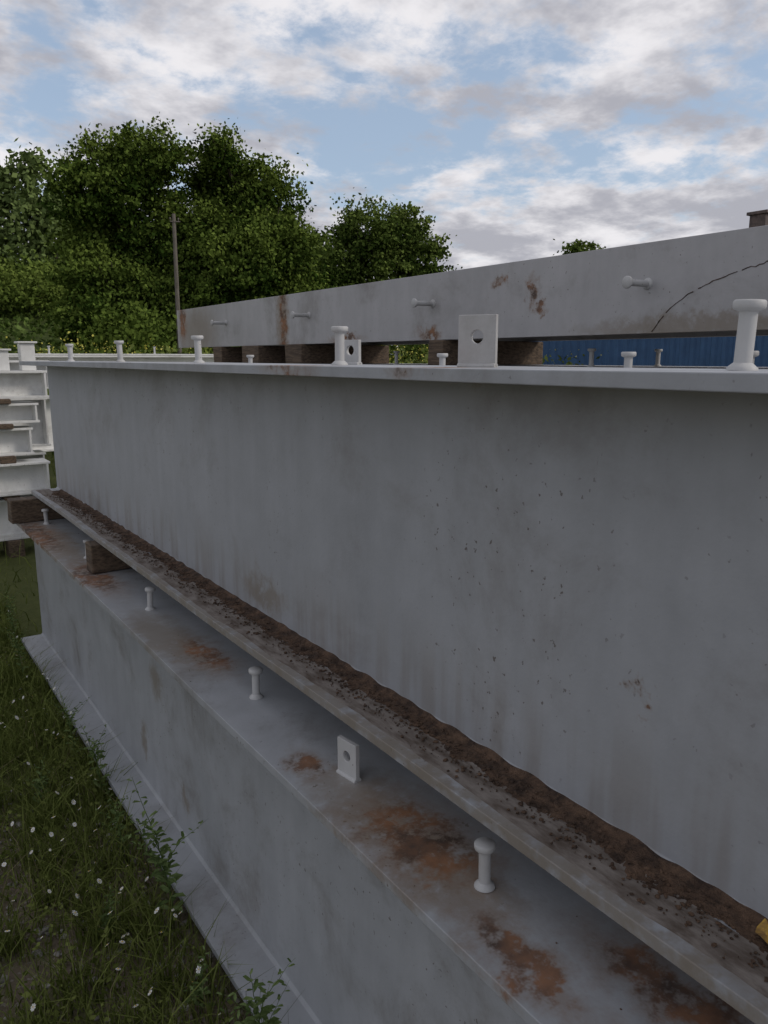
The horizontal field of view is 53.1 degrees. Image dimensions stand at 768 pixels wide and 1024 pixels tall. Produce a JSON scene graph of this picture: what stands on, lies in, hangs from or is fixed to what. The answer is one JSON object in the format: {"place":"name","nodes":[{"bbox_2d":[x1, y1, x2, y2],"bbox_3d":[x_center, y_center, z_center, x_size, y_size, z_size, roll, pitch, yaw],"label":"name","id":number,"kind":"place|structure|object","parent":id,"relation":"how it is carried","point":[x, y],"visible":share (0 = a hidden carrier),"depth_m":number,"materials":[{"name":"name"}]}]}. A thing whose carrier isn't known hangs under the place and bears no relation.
{"place":"outdoors","nodes":[
{"label":"outdoors","id":0,"kind":"place"},
{"bbox_2d":[0,652,239,1023],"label":"flowers","id":1,"kind":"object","parent":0,"point":[58,953],"depth_m":2.18,"materials":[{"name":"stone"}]},
{"bbox_2d":[0,311,300,1023],"bbox_3d":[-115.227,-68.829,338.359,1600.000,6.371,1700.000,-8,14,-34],"label":"ground","id":2,"kind":"structure","parent":0,"point":[31,610],"depth_m":2.33,"materials":[{"name":"green plant"}]},
{"bbox_2d":[0,586,23,636],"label":"weed plant","id":3,"kind":"object","parent":2,"relation":"on","point":[11,618],"visible":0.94,"depth_m":4.38,"materials":[{"name":"green plant"}]},
{"bbox_2d":[0,238,70,320],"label":"bushes","id":4,"kind":"object","parent":2,"relation":"on","point":[20,289],"visible":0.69,"depth_m":45.78,"materials":[{"name":"green plant"}]},
{"bbox_2d":[27,756,49,804],"bbox_3d":[-1.240,0.992,2.791,0.098,0.200,0.108,-8,14,-34],"label":"weed plant","id":5,"kind":"object","parent":2,"relation":"on","point":[37,784],"visible":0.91,"depth_m":2.79,"materials":[{"name":"green plant"}]},
{"bbox_2d":[0,305,86,353],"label":"bush","id":6,"kind":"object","parent":2,"relation":"on","point":[19,332],"depth_m":43.34,"materials":[{"name":"green plant"}]},
{"bbox_2d":[45,693,88,757],"bbox_3d":[-1.272,0.876,3.117,0.159,0.300,0.097,1,11,6],"label":"weed plant","id":7,"kind":"object","parent":2,"relation":"on","point":[69,722],"visible":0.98,"depth_m":3.12,"materials":[{"name":"green plant"}]},
{"bbox_2d":[80,724,110,799],"bbox_3d":[-1.048,0.930,2.847,0.117,0.300,0.144,-8,14,-34],"label":"weed plant","id":8,"kind":"object","parent":2,"relation":"on","point":[92,753],"visible":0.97,"depth_m":2.85,"materials":[{"name":"green plant"}]},
{"bbox_2d":[94,886,120,937],"bbox_3d":[-0.776,1.139,2.157,0.080,0.161,0.070,-8,14,-34],"label":"weed plant","id":9,"kind":"object","parent":2,"relation":"on","point":[103,919],"visible":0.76,"depth_m":2.16,"materials":[{"name":"green plant"}]},
{"bbox_2d":[95,788,132,859],"bbox_3d":[-0.869,1.019,2.505,0.132,0.260,0.079,1,11,5],"label":"weed plant","id":10,"kind":"object","parent":2,"relation":"on","point":[114,811],"visible":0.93,"depth_m":2.50,"materials":[{"name":"green plant"}]},
{"bbox_2d":[0,601,231,1023],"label":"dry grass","id":11,"kind":"structure","parent":2,"relation":"on","point":[81,881],"depth_m":2.30,"materials":[{"name":"green plant"}]},
{"bbox_2d":[0,609,233,1023],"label":"ground weeds","id":12,"kind":"object","parent":2,"relation":"on","point":[104,991],"visible":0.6,"depth_m":2.33,"materials":[{"name":"green plant"}]},
{"bbox_2d":[0,610,246,1023],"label":"daisy flowers","id":13,"kind":"object","parent":2,"relation":"on","point":[75,913],"visible":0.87,"depth_m":2.22,"materials":[{"name":"white plant"}]},
{"bbox_2d":[29,112,221,353],"bbox_3d":[-12.289,-12.302,37.642,9.721,12.586,9.086,-8,14,-34],"label":"maple tree","id":14,"kind":"object","parent":2,"relation":"on","point":[118,205],"visible":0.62,"depth_m":35.12,"materials":[{"name":"green plant"}]},
{"bbox_2d":[119,778,203,927],"bbox_3d":[-0.649,1.002,2.181,0.173,0.421,0.257,-32,34,-69],"label":"weed plant","id":15,"kind":"object","parent":2,"relation":"on","point":[164,865],"visible":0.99,"depth_m":2.21,"materials":[{"name":"green plant"}]},
{"bbox_2d":[169,214,181,353],"bbox_3d":[-8.252,-8.115,31.016,0.420,7.401,0.198,-2,12,-11],"label":"utility pole","id":16,"kind":"object","parent":2,"relation":"on","point":[176,280],"visible":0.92,"depth_m":30.65,"materials":[{"name":"grey wood"}]},
{"bbox_2d":[183,946,215,1015],"bbox_3d":[-0.457,1.182,1.919,0.064,0.171,0.099,2,12,11],"label":"weed plant","id":17,"kind":"object","parent":2,"relation":"on","point":[200,990],"visible":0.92,"depth_m":1.92,"materials":[{"name":"green plant"}]},
{"bbox_2d":[0,137,428,351],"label":"forest","id":18,"kind":"object","parent":2,"relation":"on","point":[16,223],"visible":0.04,"depth_m":61.36,"materials":[{"name":"green plant"}]},
{"bbox_2d":[39,280,428,363],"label":"bushes","id":19,"kind":"object","parent":2,"relation":"on","point":[126,326],"visible":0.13,"depth_m":29.54,"materials":[{"name":"green plant"}]},
{"bbox_2d":[144,118,341,346],"bbox_3d":[-7.011,-12.304,38.035,9.689,12.936,9.046,-8,14,-34],"label":"maple tree","id":20,"kind":"object","parent":2,"relation":"on","point":[264,241],"visible":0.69,"depth_m":36.27,"materials":[{"name":"green plant"}]},
{"bbox_2d":[217,958,294,1023],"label":"weed plant","id":21,"kind":"object","parent":2,"relation":"on","point":[266,1010],"visible":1,"depth_m":1.71,"materials":[{"name":"green plant"}]},
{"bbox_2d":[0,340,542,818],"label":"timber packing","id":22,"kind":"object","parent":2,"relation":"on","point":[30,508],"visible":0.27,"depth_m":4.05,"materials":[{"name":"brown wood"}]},
{"bbox_2d":[0,494,33,541],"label":"white steel beam","id":23,"kind":"structure","parent":22,"relation":"on","point":[9,530],"depth_m":6.47,"materials":[{"name":"metal"}]},
{"bbox_2d":[0,425,34,455],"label":"white steel beam","id":24,"kind":"structure","parent":22,"relation":"on","point":[13,442],"depth_m":6.37,"materials":[{"name":"metal"}]},
{"bbox_2d":[26,430,32,451],"bbox_3d":[-2.983,-0.605,6.447,0.015,0.184,0.255,-8,14,-34],"label":"end plate","id":25,"kind":"object","parent":24,"relation":"attached to","point":[29,442],"visible":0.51,"depth_m":6.36,"materials":[{"name":"white paint"}]},
{"bbox_2d":[0,401,39,423],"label":"white steel beam","id":26,"kind":"structure","parent":22,"relation":"on","point":[15,412],"depth_m":6.35,"materials":[{"name":"metal"}]},
{"bbox_2d":[0,370,48,398],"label":"white steel beam","id":27,"kind":"structure","parent":26,"relation":"on","point":[16,384],"depth_m":6.33,"materials":[{"name":"white metal"}]},
{"bbox_2d":[0,341,36,370],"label":"white steel bracket","id":28,"kind":"object","parent":27,"relation":"on","point":[26,350],"visible":1,"depth_m":6.27,"materials":[{"name":"white metal"}]},
{"bbox_2d":[41,373,46,395],"bbox_3d":[-2.859,-1.073,6.440,0.015,0.184,0.255,-8,14,-34],"label":"end plate","id":29,"kind":"object","parent":27,"relation":"attached to","point":[44,384],"visible":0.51,"depth_m":6.35,"materials":[{"name":"white paint"}]},
{"bbox_2d":[31,405,37,419],"bbox_3d":[-2.945,-0.841,6.452,0.015,0.124,0.294,-8,14,-34],"label":"end plate","id":30,"kind":"object","parent":26,"relation":"attached to","point":[34,413],"visible":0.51,"depth_m":6.35,"materials":[{"name":"white paint"}]},
{"bbox_2d":[0,458,49,496],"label":"white steel beam","id":31,"kind":"structure","parent":22,"relation":"on","point":[22,477],"depth_m":6.40,"materials":[{"name":"metal"}]},
{"bbox_2d":[43,464,50,488],"bbox_3d":[-2.872,-0.314,6.521,0.015,0.224,0.274,-8,14,-34],"label":"end plate","id":32,"kind":"object","parent":31,"relation":"attached to","point":[46,476],"visible":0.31,"depth_m":6.43,"materials":[{"name":"white paint"}]},
{"bbox_2d":[9,360,48,388],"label":"white steel beam","id":33,"kind":"structure","parent":22,"relation":"on","point":[14,365],"depth_m":7.11,"materials":[{"name":"metal"}]},
{"bbox_2d":[44,366,47,386],"bbox_3d":[-3.203,-1.299,7.268,0.015,0.224,0.255,-8,14,-34],"label":"end plate","id":34,"kind":"object","parent":33,"relation":"attached to","point":[45,368],"visible":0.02,"depth_m":7.18,"materials":[{"name":"white paint"}]},
{"bbox_2d":[15,449,45,459],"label":"white steel beam","id":35,"kind":"structure","parent":22,"relation":"on","point":[38,453],"depth_m":7.27,"materials":[{"name":"metal"}]},
{"bbox_2d":[11,398,50,446],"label":"white steel beam","id":36,"kind":"structure","parent":22,"relation":"on","point":[37,433],"depth_m":7.29,"materials":[{"name":"metal"}]},
{"bbox_2d":[41,400,48,443],"bbox_3d":[-3.244,-0.867,7.325,0.015,0.414,0.294,-8,14,-34],"label":"end plate","id":37,"kind":"object","parent":36,"relation":"attached to","point":[45,423],"visible":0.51,"depth_m":7.24,"materials":[{"name":"white paint"}]},
{"bbox_2d":[33,398,53,451],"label":"white steel beam","id":38,"kind":"structure","parent":22,"relation":"on","point":[47,448],"depth_m":8.65,"materials":[{"name":"metal"}]},
{"bbox_2d":[8,353,213,355],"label":"white steel beam","id":39,"kind":"structure","parent":22,"relation":"on","point":[123,354],"depth_m":10.57,"materials":[{"name":"metal"}]},
{"bbox_2d":[9,355,213,361],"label":"white steel beam","id":40,"kind":"structure","parent":22,"relation":"on","point":[131,358],"depth_m":9.01,"materials":[{"name":"metal"}]},
{"bbox_2d":[19,361,767,1023],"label":"steel beam","id":41,"kind":"structure","parent":22,"relation":"on","point":[555,579],"depth_m":1.25,"materials":[{"name":"grey metal"}]},
{"bbox_2d":[65,344,74,360],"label":"shear stud","id":42,"kind":"object","parent":41,"relation":"on","point":[70,353],"visible":0.88,"depth_m":3.59,"materials":[{"name":"grey metal"}]},
{"bbox_2d":[114,341,125,361],"bbox_3d":[-1.010,-0.614,2.941,0.038,0.081,0.036,-8,14,-34],"label":"shear stud","id":43,"kind":"object","parent":41,"relation":"on","point":[119,350],"visible":0.94,"depth_m":2.93,"materials":[{"name":"grey metal"}]},
{"bbox_2d":[191,335,204,362],"bbox_3d":[-0.553,-0.483,2.286,0.038,0.081,0.036,-8,14,-34],"label":"shear stud","id":44,"kind":"object","parent":41,"relation":"on","point":[197,339],"visible":0.95,"depth_m":2.28,"materials":[{"name":"grey metal"}]},
{"bbox_2d":[331,326,347,364],"bbox_3d":[-0.094,-0.352,1.631,0.036,0.080,0.036,-8,14,-34],"label":"shear stud","id":45,"kind":"object","parent":41,"relation":"on","point":[339,331],"visible":0.95,"depth_m":1.62,"materials":[{"name":"grey metal"}]},
{"bbox_2d":[344,340,361,364],"bbox_3d":[-0.075,-0.362,1.754,0.050,0.059,0.020,8,14,35],"label":"lifting lug","id":46,"kind":"object","parent":41,"relation":"on","point":[354,358],"visible":0.61,"depth_m":1.74,"materials":[{"name":"grey metal"}]},
{"bbox_2d":[36,489,767,1009],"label":"dirt debris pile","id":47,"kind":"object","parent":41,"relation":"on","point":[658,889],"visible":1,"depth_m":1.25,"materials":[{"name":"brown soil"}]},
{"bbox_2d":[755,919,767,943],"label":"fallen leaf","id":48,"kind":"object","parent":47,"relation":"on","point":[762,929],"visible":1,"depth_m":0.93,"materials":[{"name":"yellow plant"}]},
{"bbox_2d":[457,314,497,366],"bbox_3d":[0.155,-0.280,1.269,0.066,0.088,0.020,6,13,27],"label":"lifting lug","id":49,"kind":"object","parent":41,"relation":"on","point":[472,353],"visible":0.84,"depth_m":1.26,"materials":[{"name":"grey metal"}]},
{"bbox_2d":[726,299,766,370],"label":"shear stud","id":50,"kind":"object","parent":41,"relation":"on","point":[748,309],"visible":0.98,"depth_m":0.89,"materials":[{"name":"grey metal"}]},
{"bbox_2d":[177,225,767,347],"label":"steel beam","id":51,"kind":"structure","parent":22,"relation":"on","point":[586,295],"depth_m":3.21,"materials":[{"name":"grey metal"}]},
{"bbox_2d":[210,320,226,325],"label":"shear stud","id":52,"kind":"object","parent":51,"relation":"attached to","point":[212,322],"visible":1,"depth_m":5.78,"materials":[{"name":"grey metal"}]},
{"bbox_2d":[290,311,310,318],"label":"shear stud","id":53,"kind":"object","parent":51,"relation":"attached to","point":[307,315],"visible":1,"depth_m":4.74,"materials":[{"name":"grey metal"}]},
{"bbox_2d":[411,298,435,307],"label":"shear stud","id":54,"kind":"object","parent":51,"relation":"attached to","point":[416,303],"visible":1,"depth_m":3.72,"materials":[{"name":"grey metal"}]},
{"bbox_2d":[622,276,652,289],"bbox_3d":[0.897,-0.811,2.725,0.120,0.042,0.043,-8,14,-34],"label":"shear stud","id":55,"kind":"object","parent":51,"relation":"attached to","point":[629,282],"visible":1,"depth_m":2.71,"materials":[{"name":"grey metal"}]},
{"bbox_2d":[651,260,767,331],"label":"rust crack","id":56,"kind":"object","parent":51,"relation":"attached to","point":[704,285],"visible":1,"depth_m":2.57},
{"bbox_2d":[285,363,767,368],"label":"steel beam","id":57,"kind":"structure","parent":22,"relation":"on","point":[579,366],"depth_m":3.34,"materials":[{"name":"metal"}]},
{"bbox_2d":[393,351,399,364],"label":"shear stud","id":58,"kind":"object","parent":57,"relation":"on","point":[396,357],"visible":1,"depth_m":4.32,"materials":[{"name":"grey metal"}]},
{"bbox_2d":[437,353,447,364],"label":"shear stud","id":59,"kind":"object","parent":57,"relation":"on","point":[442,358],"visible":0.52,"depth_m":2.37,"materials":[{"name":"grey metal"}]},
{"bbox_2d":[587,348,595,366],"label":"shear stud","id":60,"kind":"object","parent":57,"relation":"on","point":[591,356],"visible":1,"depth_m":3.18,"materials":[{"name":"grey metal"}]},
{"bbox_2d":[621,352,636,367],"bbox_3d":[0.576,-0.335,1.818,0.034,0.085,0.034,-8,14,-34],"label":"shear stud","id":61,"kind":"object","parent":57,"relation":"on","point":[628,358],"visible":0.44,"depth_m":1.80,"materials":[{"name":"grey metal"}]},
{"bbox_2d":[389,363,767,367],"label":"steel beam","id":62,"kind":"structure","parent":22,"relation":"on","point":[616,366],"depth_m":3.45,"materials":[{"name":"metal"}]},
{"bbox_2d":[654,349,662,365],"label":"shear stud","id":63,"kind":"object","parent":62,"relation":"on","point":[658,355],"visible":0.88,"depth_m":3.43,"materials":[{"name":"grey metal"}]},
{"bbox_2d":[752,351,758,363],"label":"shear stud","id":64,"kind":"object","parent":62,"relation":"on","point":[756,354],"visible":0.16,"depth_m":1.55,"materials":[{"name":"grey metal"}]},
{"bbox_2d":[6,331,578,362],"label":"yellow wildflowers","id":65,"kind":"object","parent":2,"relation":"on","point":[77,343],"visible":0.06,"depth_m":16.69,"materials":[{"name":"yellow"}]},
{"bbox_2d":[0,342,599,456],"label":"weed thicket","id":66,"kind":"object","parent":2,"relation":"on","point":[401,360],"visible":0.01,"depth_m":18.54,"materials":[{"name":"green plant"}]},
{"bbox_2d":[305,187,462,350],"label":"lime tree","id":67,"kind":"object","parent":2,"relation":"on","point":[391,247],"visible":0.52,"depth_m":54.37,"materials":[{"name":"green plant"}]},
{"bbox_2d":[16,518,754,1023],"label":"steel beam","id":68,"kind":"structure","parent":2,"relation":"on","point":[352,902],"depth_m":1.76,"materials":[{"name":"grey metal"}]},
{"bbox_2d":[41,509,49,524],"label":"shear stud","id":69,"kind":"object","parent":68,"relation":"on","point":[45,514],"visible":1,"depth_m":3.92,"materials":[{"name":"grey metal"}]},
{"bbox_2d":[83,539,91,558],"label":"shear stud","id":70,"kind":"object","parent":68,"relation":"on","point":[84,541],"visible":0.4,"depth_m":3.25,"materials":[{"name":"grey metal"}]},
{"bbox_2d":[145,586,155,610],"bbox_3d":[-0.785,0.291,2.585,0.038,0.078,0.037,-8,14,-34],"label":"shear stud","id":71,"kind":"object","parent":68,"relation":"on","point":[149,590],"visible":1,"depth_m":2.58,"materials":[{"name":"grey metal"}]},
{"bbox_2d":[248,666,262,699],"bbox_3d":[-0.318,0.425,1.914,0.035,0.076,0.035,-8,14,-34],"label":"shear stud","id":72,"kind":"object","parent":68,"relation":"on","point":[255,672],"visible":1,"depth_m":1.91,"materials":[{"name":"grey metal"}]},
{"bbox_2d":[336,735,360,782],"bbox_3d":[-0.072,0.499,1.551,0.020,0.082,0.058,-10,15,-41],"label":"lifting lug","id":73,"kind":"object","parent":68,"relation":"on","point":[348,769],"visible":1,"depth_m":1.54,"materials":[{"name":"grey metal"}]},
{"bbox_2d":[474,837,495,892],"bbox_3d":[0.161,0.562,1.228,0.035,0.077,0.037,-8,14,-34],"label":"shear stud","id":74,"kind":"object","parent":68,"relation":"on","point":[485,848],"visible":1,"depth_m":1.22,"materials":[{"name":"grey metal"}]},
{"bbox_2d":[553,239,605,254],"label":"lime tree","id":75,"kind":"object","parent":2,"relation":"on","point":[577,247],"visible":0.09,"depth_m":93.96,"materials":[{"name":"green plant"}]},
{"bbox_2d":[246,355,253,362],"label":"shear stud","id":76,"kind":"object","parent":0,"point":[250,358],"visible":0.48,"depth_m":3.50,"materials":[{"name":"grey metal"}]},
{"bbox_2d":[0,0,767,346],"label":"sky","id":77,"kind":"structure","parent":0,"point":[521,126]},
{"bbox_2d":[529,209,767,366],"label":"blue warehouse","id":78,"kind":"structure","parent":0,"point":[705,351],"depth_m":17.40,"materials":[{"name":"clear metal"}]}
]}

